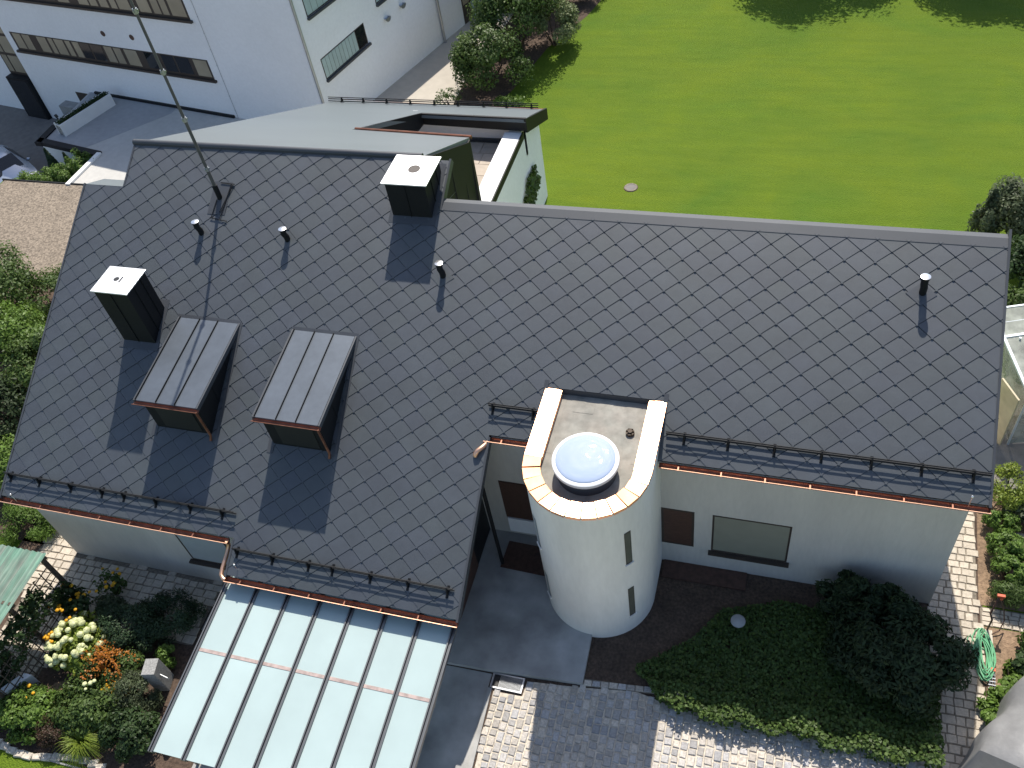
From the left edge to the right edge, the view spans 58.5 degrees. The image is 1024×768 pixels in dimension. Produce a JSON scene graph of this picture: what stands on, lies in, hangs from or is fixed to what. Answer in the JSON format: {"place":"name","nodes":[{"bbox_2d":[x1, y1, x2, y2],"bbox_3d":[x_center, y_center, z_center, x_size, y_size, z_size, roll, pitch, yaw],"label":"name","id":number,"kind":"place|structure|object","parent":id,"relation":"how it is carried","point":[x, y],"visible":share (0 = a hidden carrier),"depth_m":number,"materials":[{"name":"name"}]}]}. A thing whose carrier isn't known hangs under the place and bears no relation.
{"place":"outdoors","nodes":[
{"label":"outdoors","id":0,"kind":"place"},
{"bbox_2d":[0,284,53,544],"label":"hedge soil","id":1,"kind":"structure","parent":0,"point":[22,535],"depth_m":27.19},
{"bbox_2d":[0,433,14,488],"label":"shrub","id":2,"kind":"object","parent":1,"relation":"on","point":[5,453],"visible":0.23,"depth_m":27.21,"materials":[{"name":"green plant"}]},
{"bbox_2d":[0,373,27,444],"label":"shrub","id":3,"kind":"object","parent":1,"relation":"on","point":[8,396],"visible":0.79,"depth_m":28.43,"materials":[{"name":"green plant"}]},
{"bbox_2d":[0,240,42,308],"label":"shrub","id":4,"kind":"object","parent":1,"relation":"on","point":[20,276],"visible":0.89,"depth_m":32.54,"materials":[{"name":"green plant"}]},
{"bbox_2d":[0,326,44,412],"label":"shrub","id":5,"kind":"object","parent":1,"relation":"on","point":[22,373],"visible":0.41,"depth_m":29.20,"materials":[{"name":"green plant"}]},
{"bbox_2d":[0,299,46,361],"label":"shrub","id":6,"kind":"object","parent":1,"relation":"on","point":[25,321],"visible":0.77,"depth_m":30.49,"materials":[{"name":"green plant"}]},
{"bbox_2d":[5,263,61,323],"bbox_3d":[-16.289,-3.271,32.644,3.197,1.799,2.852,-21,48,-9],"label":"shrub","id":7,"kind":"object","parent":1,"relation":"on","point":[52,278],"visible":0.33,"depth_m":32.15,"materials":[{"name":"green plant"}]},
{"bbox_2d":[0,105,57,174],"bbox_3d":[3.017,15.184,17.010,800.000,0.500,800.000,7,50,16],"label":"ground","id":8,"kind":"structure","parent":0,"point":[21,131],"depth_m":46.62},
{"bbox_2d":[0,145,40,182],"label":"parked car","id":9,"kind":"object","parent":8,"relation":"on","point":[13,163],"visible":0.5,"depth_m":42.41,"materials":[{"name":"silver metal"}]},
{"bbox_2d":[14,169,36,179],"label":"clipped bush","id":10,"kind":"object","parent":8,"relation":"on","point":[23,174],"visible":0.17,"depth_m":40.39,"materials":[{"name":"green plant"}]},
{"bbox_2d":[2,178,82,184],"bbox_3d":[-14.629,-7.364,38.462,15.520,2.070,0.060,7,50,16],"label":"gravel edging","id":11,"kind":"object","parent":8,"relation":"on","point":[3,179],"visible":0.14,"depth_m":39.26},
{"bbox_2d":[25,166,66,181],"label":"clipped bush","id":12,"kind":"object","parent":8,"relation":"on","point":[39,177],"visible":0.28,"depth_m":39.78,"materials":[{"name":"green plant"}]},
{"bbox_2d":[43,148,58,170],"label":"cypress","id":13,"kind":"object","parent":8,"relation":"on","point":[50,159],"visible":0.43,"depth_m":40.72,"materials":[{"name":"green plant"}]},
{"bbox_2d":[45,162,76,181],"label":"clipped bush","id":14,"kind":"object","parent":8,"relation":"on","point":[65,173],"visible":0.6,"depth_m":39.53,"materials":[{"name":"green plant"}]},
{"bbox_2d":[43,146,83,164],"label":"retaining wall","id":15,"kind":"structure","parent":8,"relation":"on","point":[56,154],"depth_m":41.69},
{"bbox_2d":[34,125,101,156],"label":"retaining wall coping","id":16,"kind":"object","parent":15,"relation":"on","point":[42,140],"visible":0.89,"depth_m":41.19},
{"bbox_2d":[64,147,93,174],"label":"clipped bush","id":17,"kind":"object","parent":8,"relation":"on","point":[79,163],"visible":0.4,"depth_m":39.91,"materials":[{"name":"green plant"}]},
{"bbox_2d":[0,598,63,682],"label":"trellis path","id":18,"kind":"structure","parent":0,"point":[37,654],"depth_m":23.96,"materials":[{"name":"stone"}]},
{"bbox_2d":[52,721,113,767],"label":"ornamental grass","id":19,"kind":"object","parent":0,"point":[77,743],"depth_m":21.61,"materials":[{"name":"green plant"}]},
{"bbox_2d":[47,92,175,147],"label":"ramp paving","id":20,"kind":"structure","parent":0,"point":[122,116],"depth_m":41.87,"materials":[{"name":"concrete"}]},
{"bbox_2d":[54,91,115,136],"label":"planter","id":21,"kind":"object","parent":20,"relation":"on","point":[83,114],"visible":1,"depth_m":42.00,"materials":[{"name":"concrete"}]},
{"bbox_2d":[0,518,224,767],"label":"garden soil","id":22,"kind":"structure","parent":0,"point":[48,676],"depth_m":22.64,"materials":[{"name":"soil"}]},
{"bbox_2d":[0,649,20,688],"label":"garden bush","id":23,"kind":"object","parent":22,"relation":"on","point":[6,670],"visible":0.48,"depth_m":23.11,"materials":[{"name":"green plant"}]},
{"bbox_2d":[1,673,39,693],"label":"garden wall","id":24,"kind":"structure","parent":22,"relation":"on","point":[29,678],"depth_m":22.95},
{"bbox_2d":[0,682,55,745],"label":"garden bush","id":25,"kind":"object","parent":22,"relation":"on","point":[40,702],"visible":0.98,"depth_m":22.19,"materials":[{"name":"green plant"}]},
{"bbox_2d":[0,503,55,544],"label":"shrub","id":26,"kind":"object","parent":22,"relation":"on","point":[38,533],"visible":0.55,"depth_m":26.18,"materials":[{"name":"green plant"}]},
{"bbox_2d":[16,681,45,705],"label":"yellow flowers","id":27,"kind":"object","parent":22,"relation":"on","point":[25,687],"visible":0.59,"depth_m":22.72,"materials":[{"name":"green plant"}]},
{"bbox_2d":[0,544,74,699],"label":"garden shed roof","id":28,"kind":"structure","parent":22,"relation":"on","point":[18,567],"depth_m":22.96,"materials":[{"name":"green plastic"}]},
{"bbox_2d":[0,564,76,695],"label":"trellis","id":29,"kind":"object","parent":28,"relation":"attached to","point":[31,636],"visible":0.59,"depth_m":23.13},
{"bbox_2d":[0,579,71,671],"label":"vine","id":30,"kind":"object","parent":29,"relation":"attached to","point":[31,603],"visible":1,"depth_m":22.75,"materials":[{"name":"green plant"}]},
{"bbox_2d":[28,713,72,749],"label":"garden bush","id":31,"kind":"object","parent":22,"relation":"on","point":[49,736],"visible":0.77,"depth_m":21.80,"materials":[{"name":"red plant"}]},
{"bbox_2d":[0,738,106,767],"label":"lawn edging","id":32,"kind":"object","parent":22,"relation":"on","point":[15,752],"visible":0.83,"depth_m":21.92,"materials":[{"name":"grey stone"}]},
{"bbox_2d":[42,631,66,655],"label":"yellow flowers","id":33,"kind":"object","parent":22,"relation":"on","point":[47,637],"visible":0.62,"depth_m":23.24,"materials":[{"name":"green plant"}]},
{"bbox_2d":[43,609,113,676],"bbox_3d":[-11.060,6.558,23.279,1.907,1.289,1.776,7,50,16],"label":"hydrangea","id":34,"kind":"object","parent":22,"relation":"on","point":[77,633],"visible":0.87,"depth_m":22.91,"materials":[{"name":"white plant"}]},
{"bbox_2d":[42,675,123,739],"bbox_3d":[-10.381,7.867,22.206,1.956,0.977,1.559,7,50,16],"label":"garden bush","id":35,"kind":"object","parent":22,"relation":"on","point":[77,700],"visible":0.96,"depth_m":21.93,"materials":[{"name":"green plant"}]},
{"bbox_2d":[70,638,144,685],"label":"orange flowers","id":36,"kind":"object","parent":22,"relation":"on","point":[126,657],"visible":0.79,"depth_m":22.58,"materials":[{"name":"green plant"}]},
{"bbox_2d":[97,702,161,763],"bbox_3d":[-9.007,8.246,21.612,1.552,0.985,1.387,7,50,16],"label":"garden bush","id":37,"kind":"object","parent":22,"relation":"on","point":[134,729],"visible":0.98,"depth_m":21.41,"materials":[{"name":"green plant"}]},
{"bbox_2d":[95,597,164,652],"bbox_3d":[-9.861,6.182,23.469,2.068,1.192,1.587,7,50,16],"label":"yew","id":38,"kind":"object","parent":22,"relation":"on","point":[140,615],"visible":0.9,"depth_m":23.14,"materials":[{"name":"green plant"}]},
{"bbox_2d":[99,669,165,713],"bbox_3d":[-9.216,7.509,22.307,1.573,0.982,1.181,7,50,16],"label":"garden bush","id":39,"kind":"object","parent":22,"relation":"on","point":[125,683],"visible":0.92,"depth_m":22.11,"materials":[{"name":"green plant"}]},
{"bbox_2d":[141,658,173,690],"bbox_3d":[-8.601,7.149,22.491,0.571,0.950,0.420,-4,48,6],"label":"stone fountain","id":40,"kind":"object","parent":22,"relation":"on","point":[157,673],"visible":0.93,"depth_m":22.28,"materials":[{"name":"grey stone"}]},
{"bbox_2d":[153,643,176,668],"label":"garden bush","id":41,"kind":"object","parent":22,"relation":"on","point":[164,651],"visible":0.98,"depth_m":22.87,"materials":[{"name":"green plant"}]},
{"bbox_2d":[143,587,206,646],"bbox_3d":[-8.819,5.997,23.565,1.817,1.023,1.595,7,50,16],"label":"yew","id":42,"kind":"object","parent":22,"relation":"on","point":[184,619],"visible":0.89,"depth_m":23.48,"materials":[{"name":"green plant"}]},
{"bbox_2d":[20,531,223,645],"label":"house path","id":43,"kind":"structure","parent":0,"point":[66,560],"depth_m":25.01,"materials":[{"name":"stone"}]},
{"bbox_2d":[48,584,93,621],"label":"yellow flowers","id":44,"kind":"object","parent":43,"relation":"on","point":[77,599],"visible":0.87,"depth_m":23.84,"materials":[{"name":"green plant"}]},
{"bbox_2d":[93,566,126,595],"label":"yellow flowers","id":45,"kind":"object","parent":43,"relation":"on","point":[118,583],"visible":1,"depth_m":24.35,"materials":[{"name":"green plant"}]},
{"bbox_2d":[94,593,128,619],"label":"garden bush","id":46,"kind":"object","parent":43,"relation":"on","point":[111,598],"visible":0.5,"depth_m":24.01,"materials":[{"name":"green plant"}]},
{"bbox_2d":[69,92,245,183],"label":"platform paving","id":47,"kind":"structure","parent":0,"point":[112,161],"depth_m":40.65,"materials":[{"name":"concrete"}]},
{"bbox_2d":[65,152,101,184],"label":"platform kerb","id":48,"kind":"structure","parent":47,"relation":"on","point":[83,168],"depth_m":39.45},
{"bbox_2d":[0,0,481,119],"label":"office building","id":49,"kind":"structure","parent":0,"point":[246,59],"depth_m":39.67,"materials":[{"name":"paint"}]},
{"bbox_2d":[0,27,27,75],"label":"stair window","id":50,"kind":"structure","parent":49,"relation":"in","point":[7,53],"depth_m":45.31,"materials":[{"name":"grey glass"}]},
{"bbox_2d":[6,0,192,23],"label":"ribbon window","id":51,"kind":"structure","parent":49,"relation":"in","point":[166,10],"depth_m":38.53,"materials":[{"name":"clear glass"}]},
{"bbox_2d":[9,32,216,83],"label":"ribbon window","id":52,"kind":"structure","parent":49,"relation":"in","point":[96,54],"depth_m":41.43,"materials":[{"name":"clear glass"}]},
{"bbox_2d":[302,0,335,20],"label":"window","id":53,"kind":"structure","parent":49,"relation":"in","point":[310,6],"depth_m":35.55,"materials":[{"name":"glass"}]},
{"bbox_2d":[320,23,371,82],"bbox_3d":[-6.825,-13.704,37.750,0.110,1.168,2.900,22,56,27],"label":"window","id":54,"kind":"structure","parent":49,"relation":"in","point":[351,47],"depth_m":37.73,"materials":[{"name":"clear glass"}]},
{"bbox_2d":[461,0,481,23],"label":"garage door","id":55,"kind":"structure","parent":49,"relation":"in","point":[464,2],"depth_m":43.45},
{"bbox_2d":[374,3,515,103],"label":"side path","id":56,"kind":"structure","parent":0,"point":[429,76],"depth_m":40.80,"materials":[{"name":"concrete"}]},
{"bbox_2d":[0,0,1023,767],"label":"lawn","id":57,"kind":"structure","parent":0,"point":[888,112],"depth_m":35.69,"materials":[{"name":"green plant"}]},
{"bbox_2d":[0,180,82,279],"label":"gravel yard","id":58,"kind":"structure","parent":57,"relation":"on","point":[36,220],"depth_m":37.41,"materials":[{"name":"gravel"}]},
{"bbox_2d":[192,657,491,767],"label":"entrance strip","id":59,"kind":"object","parent":57,"relation":"on","point":[452,729],"visible":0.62,"depth_m":21.25,"materials":[{"name":"concrete"}]},
{"bbox_2d":[148,576,458,767],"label":"glass canopy","id":60,"kind":"object","parent":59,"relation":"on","point":[269,679],"visible":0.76,"depth_m":19.99,"materials":[{"name":"glass"}]},
{"bbox_2d":[408,528,591,684],"bbox_3d":[-1.462,5.305,23.426,9.100,0.130,3.890,7,50,16],"label":"entrance landing","id":61,"kind":"object","parent":57,"relation":"on","point":[512,622],"visible":0.34,"depth_m":22.42,"materials":[{"name":"concrete"}]},
{"bbox_2d":[500,541,544,575],"bbox_3d":[0.385,4.513,23.702,1.223,0.019,0.836,7,50,16],"label":"door mat","id":62,"kind":"object","parent":61,"relation":"on","point":[522,557],"depth_m":23.69,"materials":[{"name":"brown fabric"}]},
{"bbox_2d":[0,97,1011,635],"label":"house","id":63,"kind":"structure","parent":57,"relation":"on","point":[346,345],"depth_m":21.43,"materials":[{"name":"tile"}]},
{"bbox_2d":[129,0,234,221],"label":"roof mast","id":64,"kind":"object","parent":63,"relation":"on","point":[219,198],"visible":1,"depth_m":23.33,"materials":[{"name":"metal"}]},
{"bbox_2d":[174,534,227,569],"bbox_3d":[-7.776,4.158,23.114,1.580,1.740,0.140,7,50,16],"label":"window","id":65,"kind":"structure","parent":63,"relation":"in","point":[206,553],"depth_m":23.36,"materials":[{"name":"glass"}]},
{"bbox_2d":[461,549,478,617],"bbox_3d":[-1.212,4.559,22.492,0.015,2.170,1.500,7,50,16],"label":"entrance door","id":66,"kind":"structure","parent":63,"relation":"in","point":[474,565],"depth_m":23.19,"materials":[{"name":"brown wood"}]},
{"bbox_2d":[523,164,540,203],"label":"ivy","id":67,"kind":"object","parent":63,"relation":"attached to","point":[534,183],"visible":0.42,"depth_m":31.38,"materials":[{"name":"green plant"}]},
{"bbox_2d":[661,507,694,546],"bbox_3d":[3.990,3.443,22.018,0.780,1.520,0.026,7,50,16],"label":"window","id":68,"kind":"structure","parent":63,"relation":"in","point":[677,526],"depth_m":21.99,"materials":[{"name":"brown wood"}]},
{"bbox_2d":[708,515,791,567],"bbox_3d":[5.605,3.710,21.554,1.900,1.610,0.140,7,50,16],"label":"window","id":69,"kind":"structure","parent":63,"relation":"in","point":[734,538],"depth_m":21.63,"materials":[{"name":"glass"}]},
{"bbox_2d":[456,0,600,105],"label":"shrub bed soil","id":70,"kind":"object","parent":57,"relation":"on","point":[535,46],"visible":0.41,"depth_m":41.01,"materials":[{"name":"soil"}]},
{"bbox_2d":[434,87,462,103],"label":"plant","id":71,"kind":"object","parent":70,"relation":"on","point":[447,95],"visible":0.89,"depth_m":38.20,"materials":[{"name":"white plant"}]},
{"bbox_2d":[448,22,534,91],"bbox_3d":[-0.980,-13.832,38.617,3.877,2.891,3.492,7,50,16],"label":"shrub","id":72,"kind":"object","parent":70,"relation":"on","point":[468,56],"visible":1,"depth_m":38.12,"materials":[{"name":"green plant"}]},
{"bbox_2d":[491,94,524,105],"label":"plant","id":73,"kind":"object","parent":70,"relation":"on","point":[515,98],"visible":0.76,"depth_m":38.14,"materials":[{"name":"green plant"}]},
{"bbox_2d":[465,0,563,48],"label":"shrub","id":74,"kind":"object","parent":70,"relation":"on","point":[489,11],"visible":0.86,"depth_m":38.87,"materials":[{"name":"green plant"}]},
{"bbox_2d":[529,0,581,45],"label":"shrub","id":75,"kind":"object","parent":70,"relation":"on","point":[565,16],"visible":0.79,"depth_m":39.99,"materials":[{"name":"green plant"}]},
{"bbox_2d":[522,387,666,637],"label":"stair tower","id":76,"kind":"structure","parent":57,"relation":"on","point":[591,471],"depth_m":19.62,"materials":[{"name":"paint"}]},
{"bbox_2d":[624,530,633,567],"bbox_3d":[2.483,3.511,19.459,0.223,1.290,0.040,-29,50,-16],"label":"window","id":77,"kind":"structure","parent":76,"relation":"in","point":[627,536],"depth_m":19.48,"materials":[{"name":"grey glass"}]},
{"bbox_2d":[628,586,636,617],"bbox_3d":[2.781,5.050,21.177,0.220,1.320,0.040,-29,50,-15],"label":"window","id":78,"kind":"structure","parent":76,"relation":"in","point":[631,596],"depth_m":21.20,"materials":[{"name":"grey glass"}]},
{"bbox_2d":[475,681,936,767],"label":"cobbled yard","id":79,"kind":"structure","parent":57,"relation":"on","point":[538,725],"depth_m":20.46,"materials":[{"name":"stone"}]},
{"bbox_2d":[489,672,524,693],"bbox_3d":[-0.108,7.081,21.647,0.780,0.060,0.375,7,50,16],"label":"boot scraper","id":80,"kind":"object","parent":79,"relation":"on","point":[507,683],"visible":1,"depth_m":21.64,"materials":[{"name":"metal"}]},
{"bbox_2d":[965,182,1003,233],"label":"shrub","id":81,"kind":"object","parent":57,"relation":"on","point":[983,223],"visible":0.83,"depth_m":27.74,"materials":[{"name":"green plant"}]},
{"bbox_2d":[984,172,1023,242],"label":"shrub","id":82,"kind":"object","parent":57,"relation":"on","point":[1009,207],"visible":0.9,"depth_m":27.62,"materials":[{"name":"green plant"}]},
{"bbox_2d":[994,304,1023,490],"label":"greenhouse","id":83,"kind":"object","parent":57,"relation":"on","point":[1010,440],"visible":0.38,"depth_m":23.70,"materials":[{"name":"glass"}]},
{"bbox_2d":[997,378,1019,444],"bbox_3d":[12.579,0.751,23.688,0.238,1.830,0.775,-12,48,-1],"label":"door","id":84,"kind":"structure","parent":83,"relation":"in","point":[1009,401],"depth_m":23.38,"materials":[{"name":"plastic"}]},
{"bbox_2d":[1007,283,1023,305],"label":"shrub","id":85,"kind":"object","parent":57,"relation":"on","point":[1015,296],"visible":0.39,"depth_m":25.64,"materials":[{"name":"green plant"}]},
{"bbox_2d":[1008,229,1023,290],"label":"shrub","id":86,"kind":"object","parent":57,"relation":"on","point":[1016,268],"visible":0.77,"depth_m":26.51,"materials":[{"name":"green plant"}]},
{"bbox_2d":[188,512,986,767],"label":"front bed soil","id":87,"kind":"structure","parent":0,"point":[681,611],"depth_m":22.07,"materials":[{"name":"soil"}]},
{"bbox_2d":[468,687,491,767],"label":"strip edging","id":88,"kind":"object","parent":87,"relation":"on","point":[479,730],"visible":1,"depth_m":20.99,"materials":[{"name":"concrete"}]},
{"bbox_2d":[583,679,686,696],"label":"bed kerb","id":89,"kind":"structure","parent":87,"relation":"on","point":[611,685],"depth_m":21.23,"materials":[{"name":"stone"}]},
{"bbox_2d":[731,614,745,627],"bbox_3d":[5.336,5.692,21.624,0.340,0.500,0.340,7,50,16],"label":"garden light","id":90,"kind":"object","parent":87,"relation":"on","point":[738,620],"visible":1,"depth_m":21.44,"materials":[{"name":"metal"}]},
{"bbox_2d":[635,599,945,767],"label":"ground cover","id":91,"kind":"object","parent":87,"relation":"on","point":[869,724],"visible":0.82,"depth_m":20.53,"materials":[{"name":"green plant"}]},
{"bbox_2d":[814,569,904,627],"bbox_3d":[8.048,4.979,21.102,2.106,1.579,1.135,7,50,16],"label":"rhododendron","id":92,"kind":"object","parent":87,"relation":"on","point":[845,586],"visible":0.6,"depth_m":20.85,"materials":[{"name":"green plant"}]},
{"bbox_2d":[821,591,979,720],"bbox_3d":[8.513,5.849,20.083,3.204,1.834,2.832,7,50,16],"label":"rhododendron","id":93,"kind":"object","parent":87,"relation":"on","point":[862,650],"visible":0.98,"depth_m":19.55,"materials":[{"name":"green plant"}]},
{"bbox_2d":[927,512,985,767],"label":"garden path","id":94,"kind":"structure","parent":0,"point":[954,602],"depth_m":21.14,"materials":[{"name":"stone"}]},
{"bbox_2d":[967,627,995,681],"bbox_3d":[10.604,6.064,20.559,0.499,0.151,1.301,-2,48,8],"label":"garden hose","id":95,"kind":"object","parent":94,"relation":"on","point":[990,651],"visible":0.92,"depth_m":20.52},
{"bbox_2d":[977,492,1023,611],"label":"side bed soil","id":96,"kind":"structure","parent":0,"point":[986,576],"depth_m":22.02,"materials":[{"name":"soil"}]},
{"bbox_2d":[981,509,1022,535],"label":"bush","id":97,"kind":"object","parent":96,"relation":"on","point":[995,518],"visible":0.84,"depth_m":22.28,"materials":[{"name":"green plant"}]},
{"bbox_2d":[985,528,1023,561],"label":"bush","id":98,"kind":"object","parent":96,"relation":"on","point":[996,543],"visible":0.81,"depth_m":21.67,"materials":[{"name":"green plant"}]},
{"bbox_2d":[986,578,1023,609],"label":"bush","id":99,"kind":"object","parent":96,"relation":"on","point":[1013,592],"visible":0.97,"depth_m":20.96,"materials":[{"name":"green plant"}]},
{"bbox_2d":[990,551,1023,586],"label":"bush","id":100,"kind":"object","parent":96,"relation":"on","point":[1009,564],"visible":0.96,"depth_m":21.29,"materials":[{"name":"green plant"}]},
{"bbox_2d":[992,460,1023,512],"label":"bush","id":101,"kind":"object","parent":96,"relation":"on","point":[1010,472],"visible":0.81,"depth_m":22.62,"materials":[{"name":"green plant"}]},
{"bbox_2d":[1002,488,1023,522],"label":"bush","id":102,"kind":"object","parent":96,"relation":"on","point":[1020,515],"visible":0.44,"depth_m":22.39,"materials":[{"name":"green plant"}]},
{"bbox_2d":[982,626,1020,690],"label":"bed soil","id":103,"kind":"structure","parent":0,"point":[1005,644],"depth_m":20.67,"materials":[{"name":"soil"}]},
{"bbox_2d":[976,694,999,725],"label":"bush","id":104,"kind":"object","parent":103,"relation":"on","point":[989,705],"visible":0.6,"depth_m":19.57,"materials":[{"name":"green plant"}]},
{"bbox_2d":[958,675,1023,767],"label":"tarpaulin cover","id":105,"kind":"object","parent":103,"relation":"on","point":[998,741],"visible":0.93,"depth_m":18.23,"materials":[{"name":"plastic"}]},
{"bbox_2d":[984,594,1005,644],"bbox_3d":[10.870,5.303,20.612,0.242,1.061,0.750,7,50,16],"label":"standpipe","id":106,"kind":"object","parent":103,"relation":"on","point":[1000,597],"visible":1,"depth_m":20.60,"materials":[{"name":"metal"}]},
{"bbox_2d":[983,659,1023,699],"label":"bush","id":107,"kind":"object","parent":103,"relation":"on","point":[1009,681],"visible":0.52,"depth_m":19.79,"materials":[{"name":"green plant"}]},
{"bbox_2d":[1010,647,1023,673],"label":"bush","id":108,"kind":"object","parent":103,"relation":"on","point":[1017,661],"visible":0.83,"depth_m":19.89,"materials":[{"name":"green plant"}]},
{"bbox_2d":[980,607,1023,631],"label":"cross path","id":109,"kind":"structure","parent":0,"point":[1013,621],"depth_m":21.10,"materials":[{"name":"stone"}]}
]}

